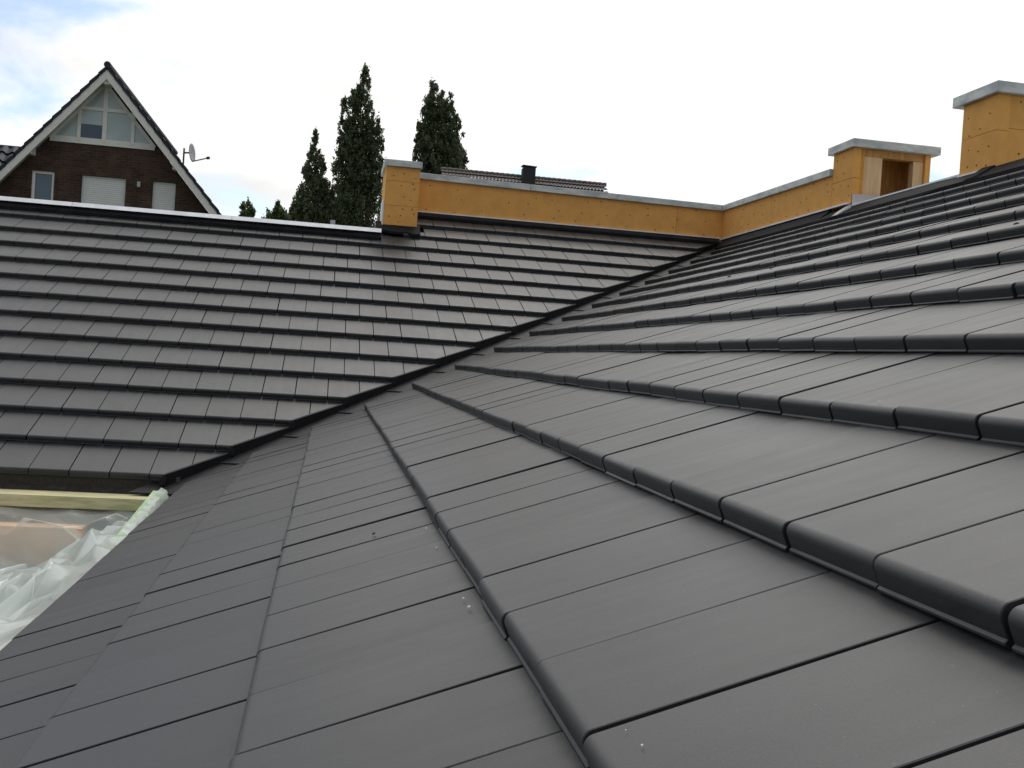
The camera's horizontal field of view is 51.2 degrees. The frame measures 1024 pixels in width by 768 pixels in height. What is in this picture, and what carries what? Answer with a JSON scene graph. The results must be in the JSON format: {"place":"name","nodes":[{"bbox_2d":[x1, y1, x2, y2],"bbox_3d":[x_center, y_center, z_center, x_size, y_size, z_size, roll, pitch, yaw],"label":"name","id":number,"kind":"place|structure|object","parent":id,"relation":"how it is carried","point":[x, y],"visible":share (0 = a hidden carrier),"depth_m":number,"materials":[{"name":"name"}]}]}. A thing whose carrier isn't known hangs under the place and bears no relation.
{"place":"outdoors","nodes":[
{"label":"outdoors","id":0,"kind":"place"},
{"bbox_2d":[0,61,221,214],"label":"brick house","id":1,"kind":"structure","parent":0,"point":[100,138],"depth_m":31.64,"materials":[{"name":"brick"}]},
{"bbox_2d":[31,170,54,199],"bbox_3d":[-13.893,-5.013,31.562,0.627,2.526,0.110,4,1,-10],"label":"window","id":2,"kind":"structure","parent":1,"relation":"in","point":[42,181],"depth_m":31.53,"materials":[{"name":"glass"}]},
{"bbox_2d":[49,84,155,150],"bbox_3d":[-12.080,-7.997,31.660,3.034,1.854,0.070,4,1,-10],"label":"gable window","id":3,"kind":"structure","parent":1,"relation":"in","point":[103,119],"depth_m":31.64,"materials":[{"name":"white glass"}]},
{"bbox_2d":[182,143,209,163],"bbox_3d":[-9.567,-6.851,32.379,0.786,0.835,0.478,3,1,-18],"label":"satellite dish","id":4,"kind":"object","parent":1,"relation":"attached to","point":[191,152],"visible":0.98,"depth_m":32.37,"materials":[{"name":"metal"}]},
{"bbox_2d":[328,185,340,218],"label":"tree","id":5,"kind":"object","parent":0,"point":[337,192],"visible":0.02,"depth_m":92.04,"materials":[{"name":"green plant"}]},
{"bbox_2d":[0,0,1023,225],"label":"sky","id":6,"kind":"structure","parent":0,"point":[719,102],"materials":[{"name":"white"}]},
{"bbox_2d":[440,165,607,192],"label":"distant house","id":7,"kind":"structure","parent":0,"point":[527,175],"depth_m":60.37,"materials":[{"name":"tile"}]},
{"label":"ground","id":8,"kind":"structure","parent":0,"visible":0},
{"bbox_2d":[0,145,20,165],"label":"neighbour house","id":9,"kind":"structure","parent":8,"relation":"on","point":[7,152],"depth_m":41.83,"materials":[{"name":"tile"}]},
{"bbox_2d":[0,506,135,531],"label":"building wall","id":10,"kind":"structure","parent":8,"relation":"on","point":[100,520],"depth_m":5.73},
{"bbox_2d":[0,209,710,480],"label":"roof slope","id":11,"kind":"structure","parent":10,"relation":"on","point":[140,350],"depth_m":7.72,"materials":[{"name":"tile"}]},
{"bbox_2d":[0,473,179,496],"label":"eave strip","id":12,"kind":"object","parent":11,"relation":"attached to","point":[64,483],"visible":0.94,"depth_m":5.59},
{"bbox_2d":[0,196,419,240],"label":"roof edge flashing","id":13,"kind":"object","parent":11,"relation":"attached to","point":[133,213],"visible":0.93,"depth_m":9.38,"materials":[{"name":"metal"}]},
{"bbox_2d":[380,159,422,226],"bbox_3d":[-1.085,-1.767,10.282,0.354,0.656,0.668,4,1,-10],"label":"chimney","id":14,"kind":"object","parent":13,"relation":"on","point":[400,193],"visible":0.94,"depth_m":9.98,"materials":[{"name":"wood"}]},
{"bbox_2d":[417,202,849,249],"bbox_3d":[0.837,-1.489,9.446,3.184,0.164,2.780,4,1,-10],"label":"wall flashing","id":15,"kind":"object","parent":11,"relation":"on","point":[798,222],"depth_m":10.59,"materials":[{"name":"metal"}]},
{"bbox_2d":[0,170,1023,767],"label":"roof slope","id":16,"kind":"structure","parent":10,"relation":"on","point":[752,510],"depth_m":1.63,"materials":[{"name":"tile"}]},
{"bbox_2d":[128,243,719,494],"bbox_3d":[0.248,-0.435,8.268,0.361,2.184,7.000,5,1,35],"label":"valley gutter","id":17,"kind":"object","parent":16,"relation":"attached to","point":[239,453],"visible":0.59,"depth_m":7.01,"materials":[{"name":"metal"}]},
{"bbox_2d":[816,158,1023,223],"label":"roof edge flashing","id":18,"kind":"object","parent":16,"relation":"on","point":[981,174],"visible":0.93,"depth_m":7.13,"materials":[{"name":"metal"}]},
{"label":"terrace slab","id":19,"kind":"structure","parent":10,"relation":"attached to","visible":0},
{"bbox_2d":[0,519,128,649],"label":"plastic sheet","id":20,"kind":"object","parent":19,"relation":"on","point":[44,565],"visible":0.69,"depth_m":4.64,"materials":[{"name":"white plastic"}]},
{"bbox_2d":[0,522,86,537],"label":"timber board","id":21,"kind":"object","parent":20,"relation":"on","point":[9,529],"visible":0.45,"depth_m":5.20,"materials":[{"name":"beige wood"}]},
{"bbox_2d":[0,489,148,510],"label":"timber beam","id":22,"kind":"structure","parent":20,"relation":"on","point":[71,500],"depth_m":5.40,"materials":[{"name":"beige wood"}]},
{"bbox_2d":[117,491,156,534],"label":"timber beam","id":23,"kind":"structure","parent":20,"relation":"on","point":[150,496],"depth_m":5.21,"materials":[{"name":"wood"}]},
{"bbox_2d":[122,488,168,534],"bbox_3d":[-1.712,0.646,5.053,0.069,0.179,1.065,4,1,-10],"label":"plastic strip","id":24,"kind":"object","parent":23,"relation":"attached to","point":[160,497],"visible":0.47,"depth_m":5.06,"materials":[{"name":"white plastic"}]},
{"bbox_2d":[238,197,255,217],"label":"tree","id":25,"kind":"object","parent":8,"relation":"on","point":[250,211],"visible":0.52,"depth_m":85.05,"materials":[{"name":"green plant"}]},
{"bbox_2d":[261,200,300,221],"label":"tree","id":26,"kind":"object","parent":8,"relation":"on","point":[278,212],"visible":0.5,"depth_m":86.39,"materials":[{"name":"green plant"}]},
{"bbox_2d":[288,128,337,223],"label":"columnar tree","id":27,"kind":"object","parent":8,"relation":"on","point":[304,206],"visible":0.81,"depth_m":87.72,"materials":[{"name":"green plant"}]},
{"bbox_2d":[323,62,386,227],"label":"columnar tree","id":28,"kind":"object","parent":8,"relation":"on","point":[358,177],"visible":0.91,"depth_m":88.25,"materials":[{"name":"green plant"}]},
{"bbox_2d":[412,77,468,176],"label":"columnar tree","id":29,"kind":"object","parent":8,"relation":"on","point":[438,145],"visible":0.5,"depth_m":90.12,"materials":[{"name":"green plant"}]},
{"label":"flat roof","id":30,"kind":"structure","parent":0,"visible":0},
{"bbox_2d":[418,173,723,242],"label":"parapet wall","id":31,"kind":"structure","parent":30,"relation":"on","point":[475,197],"depth_m":10.79,"materials":[{"name":"wood"}]},
{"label":"flat roof","id":32,"kind":"structure","parent":0,"visible":0},
{"bbox_2d":[722,169,836,240],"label":"parapet wall","id":33,"kind":"structure","parent":32,"relation":"on","point":[804,195],"depth_m":9.67,"materials":[{"name":"wood"}]},
{"bbox_2d":[828,138,940,209],"bbox_3d":[2.959,-1.533,8.576,0.742,0.726,0.438,4,1,-10],"label":"chimney","id":34,"kind":"object","parent":32,"relation":"on","point":[865,169],"visible":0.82,"depth_m":8.41,"materials":[{"name":"brown wood"}]},
{"bbox_2d":[953,80,1023,177],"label":"chimney","id":35,"kind":"object","parent":32,"relation":"on","point":[993,127],"visible":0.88,"depth_m":6.58,"materials":[{"name":"wood"}]}
]}

